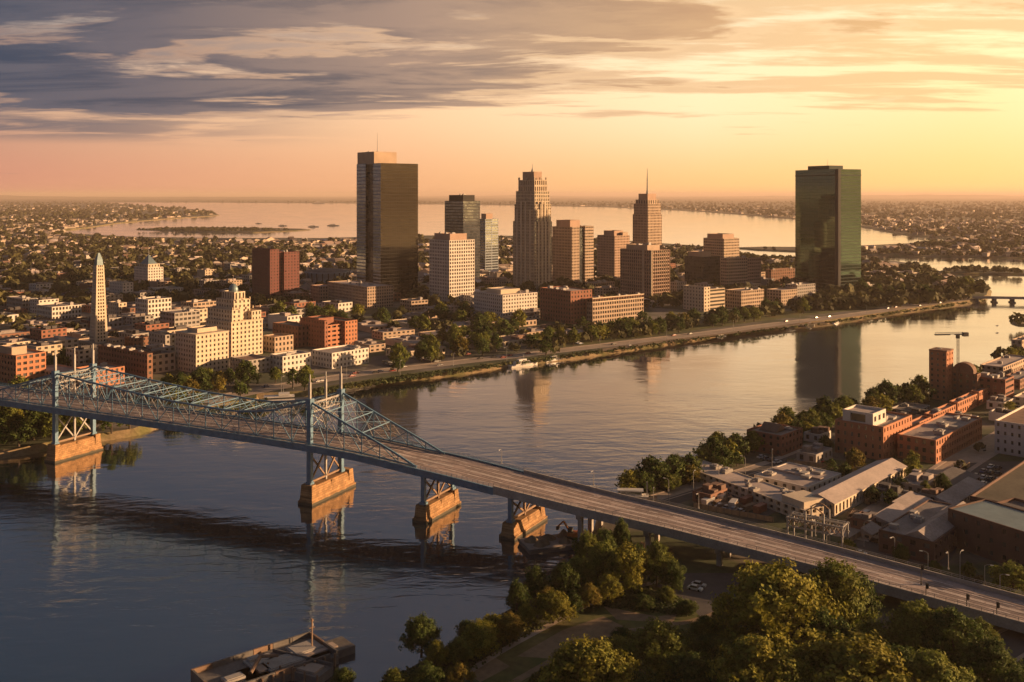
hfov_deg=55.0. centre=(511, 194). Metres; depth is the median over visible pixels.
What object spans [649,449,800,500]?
promenade
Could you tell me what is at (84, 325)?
building
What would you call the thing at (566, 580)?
tree
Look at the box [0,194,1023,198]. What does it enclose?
hills
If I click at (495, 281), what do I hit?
office building
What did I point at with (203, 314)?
building
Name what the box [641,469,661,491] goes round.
tree
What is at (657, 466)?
tree
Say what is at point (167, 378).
tree
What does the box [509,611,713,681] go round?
garden path
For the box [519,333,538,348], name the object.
tree
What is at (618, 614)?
bare plot
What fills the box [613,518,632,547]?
tree
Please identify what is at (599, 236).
window
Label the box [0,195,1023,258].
terrain
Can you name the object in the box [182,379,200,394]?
tree
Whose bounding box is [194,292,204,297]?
building
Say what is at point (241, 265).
building
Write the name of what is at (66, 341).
building
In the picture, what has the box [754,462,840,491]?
warehouse building
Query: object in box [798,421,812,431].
tree
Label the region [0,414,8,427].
tree
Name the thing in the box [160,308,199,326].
office building
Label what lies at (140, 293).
building
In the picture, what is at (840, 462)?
front lawn
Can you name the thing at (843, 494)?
long white building
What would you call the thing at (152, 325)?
building
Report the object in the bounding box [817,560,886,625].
tree
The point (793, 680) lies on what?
tree
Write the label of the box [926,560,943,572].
tree
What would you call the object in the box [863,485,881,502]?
tree
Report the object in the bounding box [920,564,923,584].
signal post
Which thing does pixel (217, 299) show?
window
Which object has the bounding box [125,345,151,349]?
building
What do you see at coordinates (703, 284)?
building
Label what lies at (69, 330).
building
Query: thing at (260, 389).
riverside road
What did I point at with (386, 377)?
riverside lawn
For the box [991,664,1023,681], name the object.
tree
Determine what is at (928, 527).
brick warehouse building
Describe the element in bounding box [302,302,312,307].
tree
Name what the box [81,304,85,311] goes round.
building
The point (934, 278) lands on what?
tree
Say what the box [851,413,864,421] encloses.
window
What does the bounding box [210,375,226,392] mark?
tree
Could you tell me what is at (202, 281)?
building
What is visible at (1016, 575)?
tree
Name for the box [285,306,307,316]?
building
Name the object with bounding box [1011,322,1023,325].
islet terrain
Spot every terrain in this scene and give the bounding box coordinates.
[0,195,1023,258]
[136,227,309,232]
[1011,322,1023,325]
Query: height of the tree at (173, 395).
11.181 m
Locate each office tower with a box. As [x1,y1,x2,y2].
[357,135,417,297]
[429,232,474,306]
[445,194,479,277]
[480,213,497,273]
[513,165,551,291]
[552,220,593,282]
[597,230,629,276]
[620,242,669,298]
[633,169,661,248]
[703,233,738,282]
[795,159,860,288]
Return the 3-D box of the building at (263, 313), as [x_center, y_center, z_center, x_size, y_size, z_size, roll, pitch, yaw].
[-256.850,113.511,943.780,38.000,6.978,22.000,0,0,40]
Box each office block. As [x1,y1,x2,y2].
[685,251,719,284]
[721,255,760,286]
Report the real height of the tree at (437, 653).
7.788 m
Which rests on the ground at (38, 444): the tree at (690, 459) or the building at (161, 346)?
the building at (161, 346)
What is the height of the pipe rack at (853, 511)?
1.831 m
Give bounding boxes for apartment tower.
[134,247,162,282]
[252,248,298,299]
[929,347,953,400]
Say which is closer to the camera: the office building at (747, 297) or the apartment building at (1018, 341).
the apartment building at (1018, 341)
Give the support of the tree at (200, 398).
on the ground at (38, 444)
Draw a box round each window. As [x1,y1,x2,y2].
[98,265,104,341]
[207,299,260,356]
[271,250,297,295]
[301,319,355,346]
[329,282,392,305]
[357,164,380,283]
[366,163,417,297]
[368,165,371,281]
[430,240,473,303]
[445,201,479,277]
[485,293,535,311]
[515,192,548,286]
[541,288,556,320]
[554,227,592,281]
[587,299,642,321]
[599,236,627,276]
[621,249,668,298]
[633,204,658,243]
[685,257,719,284]
[704,238,738,257]
[740,258,756,282]
[795,169,860,288]
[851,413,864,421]
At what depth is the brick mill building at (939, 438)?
441.99 m
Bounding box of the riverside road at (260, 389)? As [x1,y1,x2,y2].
[201,298,971,403]
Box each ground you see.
[0,202,991,458]
[401,388,1023,681]
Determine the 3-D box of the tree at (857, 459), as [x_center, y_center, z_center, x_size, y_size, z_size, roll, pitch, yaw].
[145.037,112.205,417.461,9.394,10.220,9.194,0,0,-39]
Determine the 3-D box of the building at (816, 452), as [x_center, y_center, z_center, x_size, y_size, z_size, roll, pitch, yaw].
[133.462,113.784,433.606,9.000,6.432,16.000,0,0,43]
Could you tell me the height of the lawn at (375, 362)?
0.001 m
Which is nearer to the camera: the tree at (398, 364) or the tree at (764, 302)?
the tree at (398, 364)
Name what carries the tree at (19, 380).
on the ground at (38, 444)
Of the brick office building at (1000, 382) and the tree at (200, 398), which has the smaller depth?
the tree at (200, 398)
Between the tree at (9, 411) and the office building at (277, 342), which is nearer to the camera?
the tree at (9, 411)
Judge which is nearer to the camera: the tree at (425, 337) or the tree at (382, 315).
the tree at (425, 337)
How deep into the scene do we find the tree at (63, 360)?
658.45 m
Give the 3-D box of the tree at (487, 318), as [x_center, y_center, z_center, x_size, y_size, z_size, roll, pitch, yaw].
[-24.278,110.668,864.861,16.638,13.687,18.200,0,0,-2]
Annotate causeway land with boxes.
[941,269,1023,274]
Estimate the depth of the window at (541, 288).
912.22 m
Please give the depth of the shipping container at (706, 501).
368.75 m
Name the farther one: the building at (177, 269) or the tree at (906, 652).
the building at (177, 269)
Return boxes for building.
[0,312,18,325]
[0,329,29,337]
[0,334,29,339]
[0,338,34,344]
[0,344,45,382]
[3,306,26,313]
[5,290,30,303]
[7,295,35,310]
[11,319,61,329]
[23,341,61,363]
[24,323,60,330]
[26,316,52,319]
[29,282,52,289]
[29,288,48,293]
[30,297,58,312]
[30,325,66,340]
[36,302,80,319]
[41,336,78,348]
[44,364,72,384]
[50,271,66,279]
[51,316,88,323]
[61,320,87,328]
[66,344,97,366]
[67,328,75,336]
[71,328,89,338]
[76,280,91,285]
[76,316,90,327]
[76,362,124,387]
[79,282,91,288]
[79,336,122,345]
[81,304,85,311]
[85,303,106,312]
[86,325,133,330]
[98,344,152,380]
[105,279,118,287]
[106,292,122,306]
[107,314,124,327]
[107,326,118,332]
[109,280,132,293]
[109,299,126,314]
[116,329,151,343]
[121,313,153,326]
[122,304,134,312]
[125,335,148,345]
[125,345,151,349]
[132,290,157,297]
[134,320,168,331]
[135,296,170,320]
[137,344,174,350]
[142,349,174,373]
[149,279,170,286]
[149,330,174,345]
[152,286,182,291]
[154,325,186,332]
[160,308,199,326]
[170,267,189,277]
[171,303,180,308]
[172,306,206,322]
[175,325,228,372]
[181,299,215,317]
[193,288,219,293]
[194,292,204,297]
[197,268,215,275]
[197,278,218,284]
[206,276,262,357]
[219,278,241,285]
[225,262,244,270]
[230,354,269,372]
[231,264,250,270]
[242,273,251,283]
[250,301,258,308]
[254,303,275,313]
[261,311,265,316]
[263,318,267,328]
[263,333,292,352]
[268,312,301,328]
[270,350,310,372]
[273,321,307,347]
[283,291,308,301]
[284,299,315,306]
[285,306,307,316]
[300,315,356,347]
[311,284,327,302]
[312,344,368,368]
[322,300,351,310]
[327,279,392,308]
[393,292,400,301]
[400,297,427,311]
[420,282,428,289]
[423,305,457,311]
[462,295,473,307]
[474,287,536,316]
[481,277,508,286]
[540,286,591,323]
[585,279,614,286]
[587,292,643,323]
[594,285,617,294]
[644,298,659,307]
[670,280,686,291]
[679,457,829,521]
[683,285,724,311]
[692,481,726,501]
[694,282,713,285]
[725,287,763,307]
[744,282,759,287]
[747,421,802,455]
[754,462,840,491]
[761,277,773,284]
[765,267,794,284]
[766,258,781,263]
[767,287,796,305]
[785,282,814,298]
[797,442,831,462]
[804,425,830,441]
[811,458,907,517]
[835,404,911,459]
[850,511,877,529]
[861,521,881,539]
[866,270,884,273]
[873,502,910,526]
[874,481,908,503]
[879,499,965,563]
[890,402,929,412]
[892,491,932,508]
[897,270,918,275]
[897,412,981,463]
[899,469,937,492]
[907,407,927,419]
[912,387,988,426]
[918,487,943,500]
[935,476,985,503]
[938,466,980,490]
[948,497,1023,569]
[952,362,980,398]
[955,411,978,416]
[970,461,1023,501]
[980,354,1023,374]
[981,371,1013,398]
[986,394,1012,408]
[989,407,1012,420]
[995,405,1023,456]
[1007,367,1023,389]
[1011,335,1023,347]
[1013,391,1023,405]
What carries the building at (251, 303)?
on the ground at (38, 444)
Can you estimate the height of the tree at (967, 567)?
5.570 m
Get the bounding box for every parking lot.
[658,573,739,617]
[961,461,1021,485]
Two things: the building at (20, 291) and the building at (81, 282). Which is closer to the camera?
the building at (20, 291)
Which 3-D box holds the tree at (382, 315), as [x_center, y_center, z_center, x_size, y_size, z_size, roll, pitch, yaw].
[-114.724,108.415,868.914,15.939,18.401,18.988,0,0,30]
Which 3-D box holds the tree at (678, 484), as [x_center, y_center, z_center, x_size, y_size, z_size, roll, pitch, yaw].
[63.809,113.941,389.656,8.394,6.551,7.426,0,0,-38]
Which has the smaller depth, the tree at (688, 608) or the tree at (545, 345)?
the tree at (688, 608)
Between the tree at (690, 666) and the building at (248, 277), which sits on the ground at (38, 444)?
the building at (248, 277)
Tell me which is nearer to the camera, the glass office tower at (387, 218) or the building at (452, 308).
the building at (452, 308)
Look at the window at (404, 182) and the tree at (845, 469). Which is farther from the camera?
the window at (404, 182)
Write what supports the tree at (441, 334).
on the ground at (38, 444)
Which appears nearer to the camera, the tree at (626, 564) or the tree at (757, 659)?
the tree at (757, 659)
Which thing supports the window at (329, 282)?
in the long office building at (369, 295)
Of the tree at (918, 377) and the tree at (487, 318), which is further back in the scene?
the tree at (487, 318)
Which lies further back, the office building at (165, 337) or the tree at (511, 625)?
the office building at (165, 337)
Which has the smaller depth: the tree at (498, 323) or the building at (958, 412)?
the building at (958, 412)
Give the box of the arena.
[303,268,349,283]
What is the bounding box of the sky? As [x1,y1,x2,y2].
[0,0,1023,194]
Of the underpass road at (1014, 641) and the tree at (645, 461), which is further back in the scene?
the tree at (645, 461)
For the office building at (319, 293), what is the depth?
1063.56 m
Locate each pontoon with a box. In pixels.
[236,636,354,680]
[255,648,332,681]
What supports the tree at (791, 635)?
on the riverside ground at (693, 558)
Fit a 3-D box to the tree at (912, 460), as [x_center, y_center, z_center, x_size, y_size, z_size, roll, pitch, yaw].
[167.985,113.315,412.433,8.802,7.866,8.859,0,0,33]
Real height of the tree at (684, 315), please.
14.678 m
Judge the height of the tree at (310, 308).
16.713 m
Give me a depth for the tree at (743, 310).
899.39 m
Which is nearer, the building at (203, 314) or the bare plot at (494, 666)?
the bare plot at (494, 666)
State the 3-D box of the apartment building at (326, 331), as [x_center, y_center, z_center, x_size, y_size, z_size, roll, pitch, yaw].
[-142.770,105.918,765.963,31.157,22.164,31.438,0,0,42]
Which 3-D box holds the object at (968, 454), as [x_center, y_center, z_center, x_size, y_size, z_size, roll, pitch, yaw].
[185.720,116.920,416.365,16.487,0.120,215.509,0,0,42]
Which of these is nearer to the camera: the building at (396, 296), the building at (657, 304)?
the building at (657, 304)
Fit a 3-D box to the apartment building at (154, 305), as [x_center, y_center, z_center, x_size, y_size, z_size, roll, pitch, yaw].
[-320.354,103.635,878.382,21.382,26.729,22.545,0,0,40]
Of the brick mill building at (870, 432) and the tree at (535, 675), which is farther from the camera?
the brick mill building at (870, 432)
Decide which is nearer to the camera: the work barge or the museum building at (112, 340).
the work barge
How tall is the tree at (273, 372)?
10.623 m
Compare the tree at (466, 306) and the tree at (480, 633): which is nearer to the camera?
the tree at (480, 633)
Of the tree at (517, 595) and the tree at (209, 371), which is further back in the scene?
the tree at (209, 371)
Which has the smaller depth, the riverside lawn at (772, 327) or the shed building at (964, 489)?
the shed building at (964, 489)
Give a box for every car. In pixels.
[687,584,702,591]
[690,580,706,587]
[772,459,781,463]
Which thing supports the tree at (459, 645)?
on the riverside ground at (693, 558)
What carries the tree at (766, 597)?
on the riverside ground at (693, 558)
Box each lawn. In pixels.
[170,392,256,406]
[322,361,506,389]
[365,348,466,369]
[580,302,906,345]
[588,604,685,616]
[602,333,719,350]
[720,321,826,334]
[787,458,869,467]
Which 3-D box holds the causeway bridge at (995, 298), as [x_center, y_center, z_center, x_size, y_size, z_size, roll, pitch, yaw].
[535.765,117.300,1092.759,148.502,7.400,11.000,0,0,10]
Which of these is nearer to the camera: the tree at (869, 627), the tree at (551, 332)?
the tree at (869, 627)
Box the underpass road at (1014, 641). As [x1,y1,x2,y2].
[967,628,1023,679]
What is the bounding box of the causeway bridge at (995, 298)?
[959,296,1023,302]
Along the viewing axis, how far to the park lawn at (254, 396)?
566.26 m
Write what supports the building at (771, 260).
on the ground at (38, 444)
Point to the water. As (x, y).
(162, 556)
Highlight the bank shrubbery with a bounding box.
[199,299,984,456]
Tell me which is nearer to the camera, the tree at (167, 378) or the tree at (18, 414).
the tree at (18, 414)
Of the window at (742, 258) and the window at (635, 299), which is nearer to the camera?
the window at (635, 299)
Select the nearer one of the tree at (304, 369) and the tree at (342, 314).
the tree at (304, 369)
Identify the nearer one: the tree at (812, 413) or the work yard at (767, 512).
the work yard at (767, 512)
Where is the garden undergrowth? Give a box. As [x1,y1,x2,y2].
[401,527,981,681]
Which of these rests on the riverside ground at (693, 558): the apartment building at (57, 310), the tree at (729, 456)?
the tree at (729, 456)
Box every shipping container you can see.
[701,497,714,504]
[717,492,725,498]
[728,498,737,508]
[740,494,752,504]
[753,502,766,513]
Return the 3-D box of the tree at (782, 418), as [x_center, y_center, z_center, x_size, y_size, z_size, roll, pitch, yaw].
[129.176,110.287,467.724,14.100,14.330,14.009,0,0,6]
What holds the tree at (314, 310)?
on the ground at (38, 444)
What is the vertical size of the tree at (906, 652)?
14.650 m
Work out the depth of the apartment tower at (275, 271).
1065.51 m
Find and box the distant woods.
[0,201,1023,584]
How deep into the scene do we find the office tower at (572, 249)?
1247.48 m
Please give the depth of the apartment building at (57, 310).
920.57 m
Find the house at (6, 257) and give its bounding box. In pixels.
[2,255,10,260]
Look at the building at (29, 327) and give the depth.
825.81 m
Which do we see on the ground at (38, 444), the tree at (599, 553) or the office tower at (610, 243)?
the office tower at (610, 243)
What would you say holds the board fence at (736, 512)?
on the riverside ground at (693, 558)
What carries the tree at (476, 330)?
on the ground at (38, 444)
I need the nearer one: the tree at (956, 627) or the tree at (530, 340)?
the tree at (956, 627)
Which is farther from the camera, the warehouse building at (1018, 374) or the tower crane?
the warehouse building at (1018, 374)
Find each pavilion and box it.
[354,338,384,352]
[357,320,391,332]
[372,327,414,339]
[385,335,435,345]
[386,344,445,358]
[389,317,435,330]
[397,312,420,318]
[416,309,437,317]
[418,329,471,340]
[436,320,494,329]
[463,335,477,348]
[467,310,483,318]
[489,334,532,348]
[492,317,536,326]
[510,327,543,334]
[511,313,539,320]
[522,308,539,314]
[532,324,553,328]
[554,328,583,339]
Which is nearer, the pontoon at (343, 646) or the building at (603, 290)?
the pontoon at (343, 646)
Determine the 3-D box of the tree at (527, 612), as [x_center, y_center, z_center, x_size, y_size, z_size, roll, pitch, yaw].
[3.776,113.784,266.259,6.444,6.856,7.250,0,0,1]
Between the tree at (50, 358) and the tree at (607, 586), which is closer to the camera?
the tree at (607, 586)
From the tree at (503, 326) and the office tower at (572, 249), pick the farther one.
the office tower at (572, 249)
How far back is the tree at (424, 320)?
827.08 m
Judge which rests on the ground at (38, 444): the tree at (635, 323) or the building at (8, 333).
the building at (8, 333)
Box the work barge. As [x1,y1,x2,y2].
[517,529,589,554]
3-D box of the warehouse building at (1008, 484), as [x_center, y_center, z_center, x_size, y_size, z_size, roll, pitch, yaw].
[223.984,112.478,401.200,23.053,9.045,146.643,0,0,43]
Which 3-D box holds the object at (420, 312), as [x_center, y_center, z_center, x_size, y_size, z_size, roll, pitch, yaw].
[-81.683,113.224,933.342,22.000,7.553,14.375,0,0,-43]
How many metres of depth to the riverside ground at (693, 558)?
328.56 m
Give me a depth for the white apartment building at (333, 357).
670.60 m
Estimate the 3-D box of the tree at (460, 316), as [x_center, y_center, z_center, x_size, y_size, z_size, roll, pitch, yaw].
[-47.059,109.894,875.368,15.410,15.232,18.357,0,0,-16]
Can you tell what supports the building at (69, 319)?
on the ground at (38, 444)
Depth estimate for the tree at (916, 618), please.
238.94 m
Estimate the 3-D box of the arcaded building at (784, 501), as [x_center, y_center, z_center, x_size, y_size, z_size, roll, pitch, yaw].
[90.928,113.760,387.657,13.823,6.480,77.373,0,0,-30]
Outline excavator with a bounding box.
[556,521,577,540]
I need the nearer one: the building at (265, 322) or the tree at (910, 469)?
the tree at (910, 469)
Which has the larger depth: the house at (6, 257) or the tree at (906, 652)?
the house at (6, 257)
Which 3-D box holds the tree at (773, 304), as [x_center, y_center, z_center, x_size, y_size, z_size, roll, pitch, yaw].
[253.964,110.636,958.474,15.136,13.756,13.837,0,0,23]
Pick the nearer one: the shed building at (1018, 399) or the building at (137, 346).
the shed building at (1018, 399)
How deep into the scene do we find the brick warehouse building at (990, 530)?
318.82 m
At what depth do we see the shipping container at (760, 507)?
361.03 m
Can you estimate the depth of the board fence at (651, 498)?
374.29 m
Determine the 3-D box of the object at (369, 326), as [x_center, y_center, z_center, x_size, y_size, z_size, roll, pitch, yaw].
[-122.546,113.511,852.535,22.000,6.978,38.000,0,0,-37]
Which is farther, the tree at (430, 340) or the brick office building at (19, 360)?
the tree at (430, 340)
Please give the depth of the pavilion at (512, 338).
762.00 m
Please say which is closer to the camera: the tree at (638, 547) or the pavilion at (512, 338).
the tree at (638, 547)
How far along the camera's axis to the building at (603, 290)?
1098.11 m
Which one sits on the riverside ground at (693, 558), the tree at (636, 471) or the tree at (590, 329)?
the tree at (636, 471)
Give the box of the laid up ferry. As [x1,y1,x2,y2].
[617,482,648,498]
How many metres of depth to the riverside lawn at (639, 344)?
776.45 m
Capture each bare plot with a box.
[469,658,509,681]
[518,616,622,657]
[605,607,676,622]
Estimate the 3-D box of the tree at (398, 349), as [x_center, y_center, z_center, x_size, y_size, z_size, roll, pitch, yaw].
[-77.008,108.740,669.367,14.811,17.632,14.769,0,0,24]
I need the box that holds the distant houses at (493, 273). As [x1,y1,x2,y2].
[0,205,1023,302]
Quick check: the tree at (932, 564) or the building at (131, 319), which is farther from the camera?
the building at (131, 319)
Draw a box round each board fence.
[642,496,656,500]
[693,503,772,521]
[786,459,859,470]
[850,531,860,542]
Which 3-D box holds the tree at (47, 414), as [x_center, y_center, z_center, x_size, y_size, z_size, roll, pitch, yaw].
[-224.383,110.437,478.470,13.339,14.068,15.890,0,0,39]
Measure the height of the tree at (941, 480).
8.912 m
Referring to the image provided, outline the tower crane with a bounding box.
[934,332,968,396]
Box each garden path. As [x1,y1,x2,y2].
[470,579,659,671]
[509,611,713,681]
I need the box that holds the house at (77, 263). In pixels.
[71,260,80,266]
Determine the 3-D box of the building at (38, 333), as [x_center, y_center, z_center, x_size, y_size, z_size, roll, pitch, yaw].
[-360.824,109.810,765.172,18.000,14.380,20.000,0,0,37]
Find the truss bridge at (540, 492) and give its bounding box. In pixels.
[0,344,1023,632]
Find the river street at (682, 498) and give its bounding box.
[661,426,834,504]
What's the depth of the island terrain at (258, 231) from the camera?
3194.74 m
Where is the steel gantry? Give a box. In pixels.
[786,503,848,547]
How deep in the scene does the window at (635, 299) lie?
917.35 m
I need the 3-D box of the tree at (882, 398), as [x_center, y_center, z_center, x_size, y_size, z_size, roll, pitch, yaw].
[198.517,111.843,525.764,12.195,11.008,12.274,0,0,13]
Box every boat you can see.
[261,384,314,405]
[508,354,537,367]
[546,355,563,362]
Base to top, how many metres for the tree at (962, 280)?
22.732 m
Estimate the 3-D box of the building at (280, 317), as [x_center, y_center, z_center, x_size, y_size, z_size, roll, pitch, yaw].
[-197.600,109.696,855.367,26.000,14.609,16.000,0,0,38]
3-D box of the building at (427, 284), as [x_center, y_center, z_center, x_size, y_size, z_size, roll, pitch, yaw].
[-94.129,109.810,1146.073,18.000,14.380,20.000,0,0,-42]
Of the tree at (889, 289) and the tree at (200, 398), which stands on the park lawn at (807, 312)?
the tree at (889, 289)
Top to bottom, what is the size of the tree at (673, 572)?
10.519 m
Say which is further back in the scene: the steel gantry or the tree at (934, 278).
the tree at (934, 278)
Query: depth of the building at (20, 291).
1051.82 m
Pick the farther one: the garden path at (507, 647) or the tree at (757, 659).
the garden path at (507, 647)
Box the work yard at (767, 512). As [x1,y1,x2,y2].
[728,493,775,515]
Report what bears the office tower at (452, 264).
on the ground at (38, 444)
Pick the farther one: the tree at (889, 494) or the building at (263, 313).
the building at (263, 313)
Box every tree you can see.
[0,407,22,425]
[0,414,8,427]
[0,423,9,443]
[1,418,37,447]
[6,409,27,438]
[7,375,28,386]
[13,410,46,439]
[37,413,66,428]
[38,413,66,440]
[46,355,58,364]
[56,348,65,359]
[57,355,70,365]
[61,416,88,431]
[99,421,123,433]
[159,373,176,390]
[161,383,186,401]
[164,389,176,405]
[172,372,187,390]
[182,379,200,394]
[185,392,203,409]
[189,365,210,387]
[197,377,212,395]
[203,367,214,381]
[210,371,228,386]
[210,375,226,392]
[223,368,235,385]
[231,380,250,395]
[234,359,250,379]
[236,360,261,387]
[269,366,283,382]
[270,300,286,313]
[284,367,301,387]
[286,305,297,313]
[295,371,312,389]
[297,363,314,382]
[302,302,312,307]
[303,304,313,317]
[307,304,324,316]
[314,308,328,315]
[323,304,338,316]
[329,666,355,681]
[335,309,349,318]
[349,304,365,314]
[372,307,391,322]
[379,667,409,681]
[388,342,410,362]
[390,358,404,371]
[397,611,442,657]
[404,315,421,328]
[407,660,448,681]
[411,314,430,331]
[414,340,428,361]
[417,334,427,343]
[423,346,438,362]
[423,639,450,667]
[424,332,440,352]
[432,301,448,315]
[435,327,446,343]
[437,306,452,319]
[445,324,461,342]
[445,662,476,681]
[446,333,457,350]
[446,635,475,665]
[449,335,469,351]
[451,310,467,321]
[453,619,471,636]
[456,301,476,317]
[460,324,470,336]
[461,617,501,658]
[467,332,475,344]
[470,312,491,329]
[472,327,481,334]
[473,333,486,346]
[474,338,489,354]
[477,325,493,337]
[481,312,492,321]
[482,331,490,342]
[482,612,503,635]
[485,311,500,320]
[489,331,502,351]
[492,318,505,333]
[496,319,513,335]
[496,611,524,642]
[505,577,531,611]
[508,318,519,327]
[510,308,526,329]
[515,602,536,626]
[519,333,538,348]
[523,565,548,599]
[528,663,549,681]
[531,587,578,623]
[532,633,641,681]
[535,585,550,603]
[536,332,543,346]
[538,339,553,354]
[540,327,555,341]
[546,325,555,342]
[548,560,581,597]
[550,560,567,576]
[554,326,566,344]
[566,556,599,590]
[566,590,585,614]
[567,327,580,345]
[572,528,597,561]
[575,316,588,328]
[577,582,601,609]
[582,539,615,580]
[583,325,599,341]
[590,325,606,340]
[591,528,619,551]
[594,321,606,330]
[594,572,624,602]
[601,539,649,591]
[602,325,610,339]
[605,320,618,335]
[606,634,630,663]
[609,625,631,638]
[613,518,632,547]
[614,317,625,329]
[614,469,639,487]
[614,616,695,673]
[619,322,632,337]
[623,317,639,335]
[629,542,647,577]
[630,468,642,485]
[630,593,654,610]
[634,470,654,492]
[635,310,651,322]
[635,454,656,469]
[636,539,677,586]
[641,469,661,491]
[643,320,659,335]
[645,456,669,489]
[653,316,666,334]
[654,648,720,681]
[656,585,676,602]
[658,472,679,491]
[658,559,686,591]
[662,456,685,479]
[664,311,676,325]
[664,453,685,461]
[670,474,682,489]
[672,600,698,616]
[673,317,685,331]
[673,627,696,651]
[677,313,689,320]
[679,452,705,481]
[681,463,702,484]
[686,307,702,321]
[686,615,726,638]
[686,632,721,661]
[692,444,711,461]
[700,435,726,457]
[703,431,724,442]
[705,555,848,650]
[705,628,825,681]
[706,314,720,326]
[706,456,716,462]
[707,635,773,681]
[708,634,737,658]
[710,592,736,626]
[713,306,728,315]
[713,436,725,451]
[713,455,735,467]
[716,309,728,325]
[716,448,734,463]
[722,439,740,463]
[726,432,749,455]
[727,307,743,322]
[731,451,744,465]
[735,307,750,321]
[742,429,767,452]
[748,306,763,321]
[757,297,771,313]
[763,674,813,681]
[767,632,802,650]
[769,301,777,308]
[770,411,792,425]
[773,405,799,418]
[784,412,803,433]
[787,640,843,680]
[790,606,856,647]
[796,297,811,313]
[796,413,810,423]
[796,629,928,681]
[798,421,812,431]
[801,408,820,426]
[801,556,878,629]
[806,417,821,426]
[812,395,832,408]
[812,408,829,422]
[815,412,832,427]
[817,435,834,447]
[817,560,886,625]
[820,403,842,427]
[824,458,837,470]
[833,394,851,407]
[834,395,854,409]
[838,462,851,476]
[838,538,858,550]
[844,446,865,469]
[848,397,859,404]
[850,615,898,646]
[853,278,868,291]
[855,642,926,681]
[860,396,879,406]
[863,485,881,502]
[864,387,877,396]
[865,389,886,404]
[869,282,882,289]
[875,378,898,407]
[875,393,893,410]
[879,599,955,655]
[883,286,895,293]
[883,489,897,504]
[891,543,910,563]
[892,386,906,404]
[893,476,907,488]
[894,645,975,681]
[901,382,911,389]
[901,455,922,468]
[904,384,924,403]
[904,449,919,463]
[904,464,921,476]
[909,374,928,389]
[910,605,1005,672]
[914,284,932,293]
[915,380,938,399]
[918,480,931,491]
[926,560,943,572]
[929,275,941,282]
[933,472,952,489]
[956,276,975,288]
[956,667,982,681]
[960,561,976,577]
[966,636,1023,681]
[971,616,1005,647]
[987,559,1023,592]
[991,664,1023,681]
[1002,346,1018,355]
[1002,401,1016,409]
[1011,348,1023,355]
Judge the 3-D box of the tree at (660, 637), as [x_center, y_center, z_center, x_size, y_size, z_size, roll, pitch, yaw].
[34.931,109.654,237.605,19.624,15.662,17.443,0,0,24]
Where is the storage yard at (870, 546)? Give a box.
[853,502,969,565]
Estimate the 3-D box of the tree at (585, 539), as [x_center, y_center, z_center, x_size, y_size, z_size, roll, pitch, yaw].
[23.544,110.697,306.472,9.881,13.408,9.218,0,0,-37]
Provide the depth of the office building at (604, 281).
1165.15 m
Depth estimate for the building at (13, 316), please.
883.44 m
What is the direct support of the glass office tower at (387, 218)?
on the ground at (38, 444)
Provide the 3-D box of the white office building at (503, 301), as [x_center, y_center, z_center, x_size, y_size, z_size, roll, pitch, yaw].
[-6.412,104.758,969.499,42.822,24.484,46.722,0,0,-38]
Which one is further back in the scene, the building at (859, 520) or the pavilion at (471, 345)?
the pavilion at (471, 345)
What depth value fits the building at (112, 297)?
1017.24 m
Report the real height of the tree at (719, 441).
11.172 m
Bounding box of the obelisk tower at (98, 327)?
[89,253,107,343]
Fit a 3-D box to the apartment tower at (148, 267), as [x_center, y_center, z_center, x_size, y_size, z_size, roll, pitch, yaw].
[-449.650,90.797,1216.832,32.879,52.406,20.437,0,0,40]
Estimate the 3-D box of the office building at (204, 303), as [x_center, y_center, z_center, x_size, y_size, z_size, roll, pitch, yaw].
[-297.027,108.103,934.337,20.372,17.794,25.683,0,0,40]
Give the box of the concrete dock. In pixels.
[191,618,338,681]
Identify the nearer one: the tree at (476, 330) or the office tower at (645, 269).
the tree at (476, 330)
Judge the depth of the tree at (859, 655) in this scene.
213.61 m
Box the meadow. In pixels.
[467,581,742,681]
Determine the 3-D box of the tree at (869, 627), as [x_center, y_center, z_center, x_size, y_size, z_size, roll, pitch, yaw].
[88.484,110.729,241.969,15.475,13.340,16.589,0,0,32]
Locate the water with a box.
[0,202,1023,681]
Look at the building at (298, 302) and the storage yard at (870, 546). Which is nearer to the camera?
the storage yard at (870, 546)
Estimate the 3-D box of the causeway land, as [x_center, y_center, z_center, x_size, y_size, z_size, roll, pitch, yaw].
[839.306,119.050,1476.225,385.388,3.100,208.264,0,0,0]
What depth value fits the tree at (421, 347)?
686.12 m
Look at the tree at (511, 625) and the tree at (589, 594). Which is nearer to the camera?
the tree at (511, 625)
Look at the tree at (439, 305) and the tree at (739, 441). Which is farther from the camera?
the tree at (439, 305)
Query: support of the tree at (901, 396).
on the riverside ground at (693, 558)
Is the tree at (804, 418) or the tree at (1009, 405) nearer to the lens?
the tree at (804, 418)

